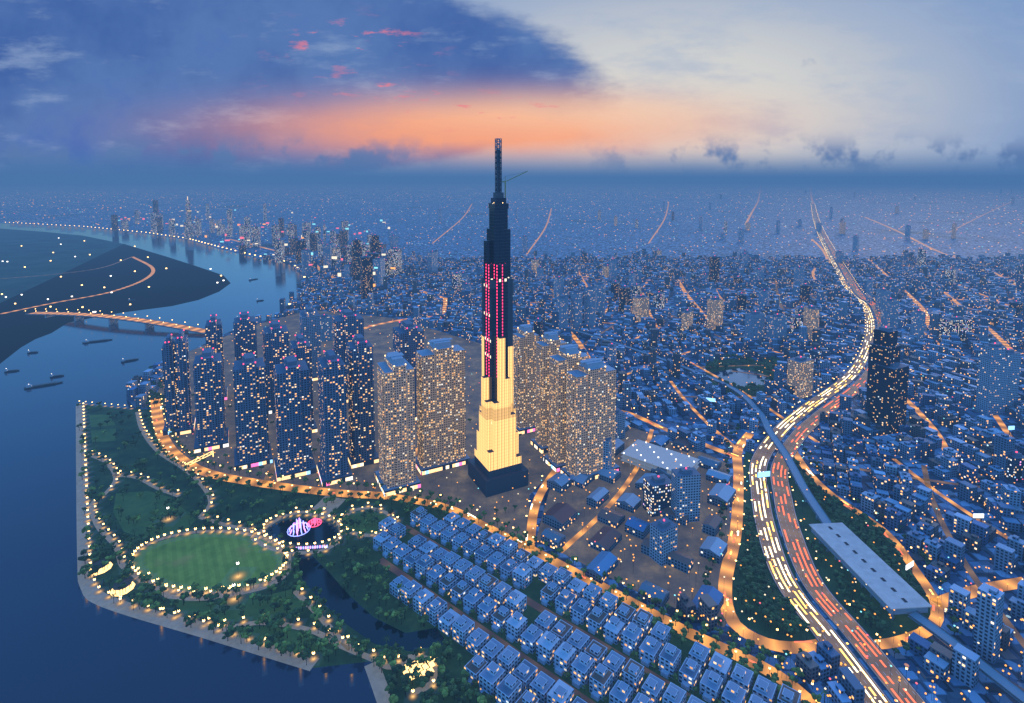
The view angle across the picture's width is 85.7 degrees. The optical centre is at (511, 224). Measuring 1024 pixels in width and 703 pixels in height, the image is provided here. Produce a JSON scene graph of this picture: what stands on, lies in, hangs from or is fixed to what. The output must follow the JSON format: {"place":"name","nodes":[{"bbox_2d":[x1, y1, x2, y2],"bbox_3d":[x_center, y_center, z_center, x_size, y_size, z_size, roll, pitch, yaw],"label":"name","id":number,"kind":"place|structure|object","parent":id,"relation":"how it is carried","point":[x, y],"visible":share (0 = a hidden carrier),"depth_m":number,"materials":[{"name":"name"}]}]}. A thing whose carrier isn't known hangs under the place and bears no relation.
{"place":"outdoors","nodes":[
{"label":"outdoors","id":0,"kind":"place"},
{"bbox_2d":[0,229,122,302],"bbox_3d":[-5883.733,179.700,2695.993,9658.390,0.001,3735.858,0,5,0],"label":"far riverbank land","id":1,"kind":"structure","parent":0,"point":[34,254],"depth_m":2935.99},
{"bbox_2d":[1,222,304,312],"bbox_3d":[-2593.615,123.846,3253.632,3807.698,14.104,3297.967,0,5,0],"label":"lamps","id":2,"kind":"object","parent":1,"relation":"on","point":[121,260],"visible":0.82,"depth_m":2769.07,"materials":[{"name":"yellow"}]},
{"bbox_2d":[126,386,157,408],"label":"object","id":3,"kind":"structure","parent":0,"point":[133,403],"depth_m":1018.26,"materials":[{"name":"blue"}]},
{"bbox_2d":[0,223,376,702],"bbox_3d":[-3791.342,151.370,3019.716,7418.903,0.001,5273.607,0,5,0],"label":"river water","id":4,"kind":"structure","parent":0,"point":[63,639],"depth_m":763.77,"materials":[{"name":"blue liquid"}]},
{"bbox_2d":[4,278,262,388],"bbox_3d":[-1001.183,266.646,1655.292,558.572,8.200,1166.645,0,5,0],"label":"boats","id":5,"kind":"object","parent":4,"relation":"on","point":[28,386],"visible":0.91,"depth_m":1174.74,"materials":[{"name":"grey metal"}]},
{"bbox_2d":[169,589,303,621],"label":"lawn","id":6,"kind":"structure","parent":0,"point":[251,609],"depth_m":531.61,"materials":[{"name":"green plant"}]},
{"bbox_2d":[235,626,322,652],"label":"lawn","id":7,"kind":"structure","parent":0,"point":[257,632],"depth_m":499.73,"materials":[{"name":"green plant"}]},
{"bbox_2d":[150,311,551,540],"bbox_3d":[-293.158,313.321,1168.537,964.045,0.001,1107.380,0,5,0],"label":"ground","id":8,"kind":"structure","parent":0,"point":[468,492],"depth_m":845.47,"materials":[{"name":"grey concrete"}]},
{"bbox_2d":[162,306,619,496],"bbox_3d":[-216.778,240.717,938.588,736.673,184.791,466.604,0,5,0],"label":"apartment towers","id":9,"kind":"structure","parent":8,"relation":"on","point":[564,398],"depth_m":781.85,"materials":[{"name":"grey"}]},
{"bbox_2d":[468,138,527,497],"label":"skyscraper","id":10,"kind":"structure","parent":8,"relation":"on","point":[496,466],"depth_m":723.88,"materials":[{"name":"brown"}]},
{"bbox_2d":[76,404,778,702],"bbox_3d":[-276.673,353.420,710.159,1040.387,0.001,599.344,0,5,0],"label":"park ground","id":11,"kind":"structure","parent":0,"point":[129,454],"depth_m":617.61,"materials":[{"name":"green plant"}]},
{"bbox_2d":[89,414,114,426],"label":"lawn","id":12,"kind":"structure","parent":11,"relation":"on","point":[95,420],"depth_m":938.93,"materials":[{"name":"green plant"}]},
{"bbox_2d":[91,428,115,441],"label":"lawn","id":13,"kind":"structure","parent":11,"relation":"on","point":[107,435],"depth_m":884.56,"materials":[{"name":"green plant"}]},
{"bbox_2d":[113,491,195,537],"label":"lawn","id":14,"kind":"structure","parent":11,"relation":"on","point":[132,504],"depth_m":677.85,"materials":[{"name":"green plant"}]},
{"bbox_2d":[133,533,283,591],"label":"oval lawn","id":15,"kind":"structure","parent":11,"relation":"on","point":[208,560],"depth_m":596.66,"materials":[{"name":"green plant"}]},
{"bbox_2d":[76,404,436,702],"bbox_3d":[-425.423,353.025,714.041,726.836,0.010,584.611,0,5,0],"label":"park paths","id":16,"kind":"structure","parent":11,"relation":"on","point":[377,680],"depth_m":551.40,"materials":[{"name":"grey concrete"}]},
{"bbox_2d":[79,400,437,698],"bbox_3d":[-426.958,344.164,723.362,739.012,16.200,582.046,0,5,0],"label":"park lamps","id":17,"kind":"object","parent":11,"relation":"on","point":[233,599],"visible":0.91,"depth_m":611.64,"materials":[{"name":"yellow"}]},
{"bbox_2d":[89,451,434,680],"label":"park features","id":18,"kind":"object","parent":11,"relation":"on","point":[130,584],"visible":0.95,"depth_m":578.46,"materials":[{"name":"yellow"}]},
{"bbox_2d":[267,518,337,544],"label":"fountain pond","id":19,"kind":"structure","parent":11,"relation":"on","point":[324,531],"depth_m":643.57,"materials":[{"name":"blue liquid"}]},
{"bbox_2d":[342,511,388,533],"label":"round garden","id":20,"kind":"object","parent":11,"relation":"on","point":[371,526],"visible":0.41,"depth_m":660.27,"materials":[{"name":"green plant"}]},
{"bbox_2d":[298,554,443,650],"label":"canal","id":21,"kind":"structure","parent":11,"relation":"on","point":[358,618],"depth_m":520.72,"materials":[{"name":"blue liquid"}]},
{"bbox_2d":[76,354,961,702],"bbox_3d":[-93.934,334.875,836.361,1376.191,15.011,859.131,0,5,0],"label":"trees","id":22,"kind":"object","parent":11,"relation":"on","point":[754,568],"visible":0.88,"depth_m":553.82,"materials":[{"name":"green plant"}]},
{"bbox_2d":[373,506,800,702],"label":"row houses","id":23,"kind":"structure","parent":11,"relation":"on","point":[500,671],"depth_m":494.18,"materials":[{"name":"blue"}]},
{"bbox_2d":[0,177,1023,702],"bbox_3d":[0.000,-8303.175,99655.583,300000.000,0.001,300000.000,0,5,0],"label":"ground","id":24,"kind":"structure","parent":0,"point":[400,207],"depth_m":4975.95,"materials":[{"name":"grey concrete"}]},
{"bbox_2d":[25,309,204,333],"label":"bridge","id":25,"kind":"structure","parent":24,"relation":"on","point":[147,322],"depth_m":1539.60,"materials":[{"name":"orange"}]},
{"bbox_2d":[118,207,394,290],"bbox_3d":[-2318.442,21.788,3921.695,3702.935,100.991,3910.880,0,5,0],"label":"downtown signs","id":26,"kind":"object","parent":24,"relation":"on","point":[333,257],"visible":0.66,"depth_m":3133.82,"materials":[{"name":"grey"}]},
{"bbox_2d":[0,185,1023,702],"bbox_3d":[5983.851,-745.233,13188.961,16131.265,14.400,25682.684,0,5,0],"label":"roads","id":27,"kind":"structure","parent":24,"relation":"on","point":[874,657],"depth_m":657.04,"materials":[{"name":"grey asphalt"}]},
{"bbox_2d":[1,192,1023,702],"bbox_3d":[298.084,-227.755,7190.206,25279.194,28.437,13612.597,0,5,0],"label":"city street lights","id":28,"kind":"object","parent":24,"relation":"on","point":[739,474],"visible":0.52,"depth_m":670.32,"materials":[{"name":"yellow"}]},
{"bbox_2d":[149,206,946,692],"bbox_3d":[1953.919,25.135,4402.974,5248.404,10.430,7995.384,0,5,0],"label":"street lamps","id":29,"kind":"object","parent":24,"relation":"on","point":[743,514],"visible":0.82,"depth_m":660.81,"materials":[{"name":"orange"}]},
{"bbox_2d":[111,189,1023,566],"bbox_3d":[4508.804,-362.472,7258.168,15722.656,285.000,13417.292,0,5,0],"label":"high-rise buildings","id":30,"kind":"structure","parent":24,"relation":"on","point":[887,393],"depth_m":1439.53,"materials":[{"name":"grey glass"}]},
{"bbox_2d":[126,248,1023,702],"bbox_3d":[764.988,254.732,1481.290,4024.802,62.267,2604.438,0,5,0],"label":"low-rise buildings","id":31,"kind":"structure","parent":24,"relation":"on","point":[930,386],"depth_m":1235.83,"materials":[{"name":"concrete"}]},
{"bbox_2d":[537,427,729,626],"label":"industrial yard","id":32,"kind":"structure","parent":24,"relation":"on","point":[641,567],"depth_m":638.25,"materials":[{"name":"grey concrete"}]},
{"bbox_2d":[541,420,735,618],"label":"buildings","id":33,"kind":"structure","parent":32,"relation":"on","point":[560,516],"depth_m":653.11,"materials":[{"name":"concrete"}]},
{"bbox_2d":[621,439,699,473],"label":"building roof","id":34,"kind":"structure","parent":32,"relation":"on","point":[647,455],"depth_m":788.70,"materials":[{"name":"grey concrete"}]},
{"bbox_2d":[706,358,773,395],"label":"van thanh park","id":35,"kind":"structure","parent":24,"relation":"on","point":[753,369],"depth_m":1187.05,"materials":[{"name":"green plant"}]},
{"bbox_2d":[713,368,766,385],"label":"pond","id":36,"kind":"structure","parent":35,"relation":"on","point":[739,378],"depth_m":1145.46,"materials":[{"name":"blue liquid"}]},
{"bbox_2d":[732,451,815,640],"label":"green belt","id":37,"kind":"object","parent":24,"relation":"on","point":[760,626],"visible":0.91,"depth_m":548.18,"materials":[{"name":"green plant"}]},
{"bbox_2d":[788,457,930,639],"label":"green belt","id":38,"kind":"object","parent":24,"relation":"on","point":[904,621],"visible":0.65,"depth_m":580.09,"materials":[{"name":"green plant"}]},
{"bbox_2d":[809,522,931,619],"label":"metro station","id":39,"kind":"object","parent":38,"relation":"on","point":[862,562],"visible":0.96,"depth_m":557.36,"materials":[{"name":"grey metal"}]},
{"bbox_2d":[706,398,1014,578],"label":"billboards","id":40,"kind":"object","parent":24,"relation":"on","point":[766,474],"visible":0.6,"depth_m":731.75,"materials":[{"name":"grey"}]},
{"bbox_2d":[0,0,1023,177],"label":"sky","id":41,"kind":"structure","parent":0,"point":[89,88],"materials":[{"name":"blue"}]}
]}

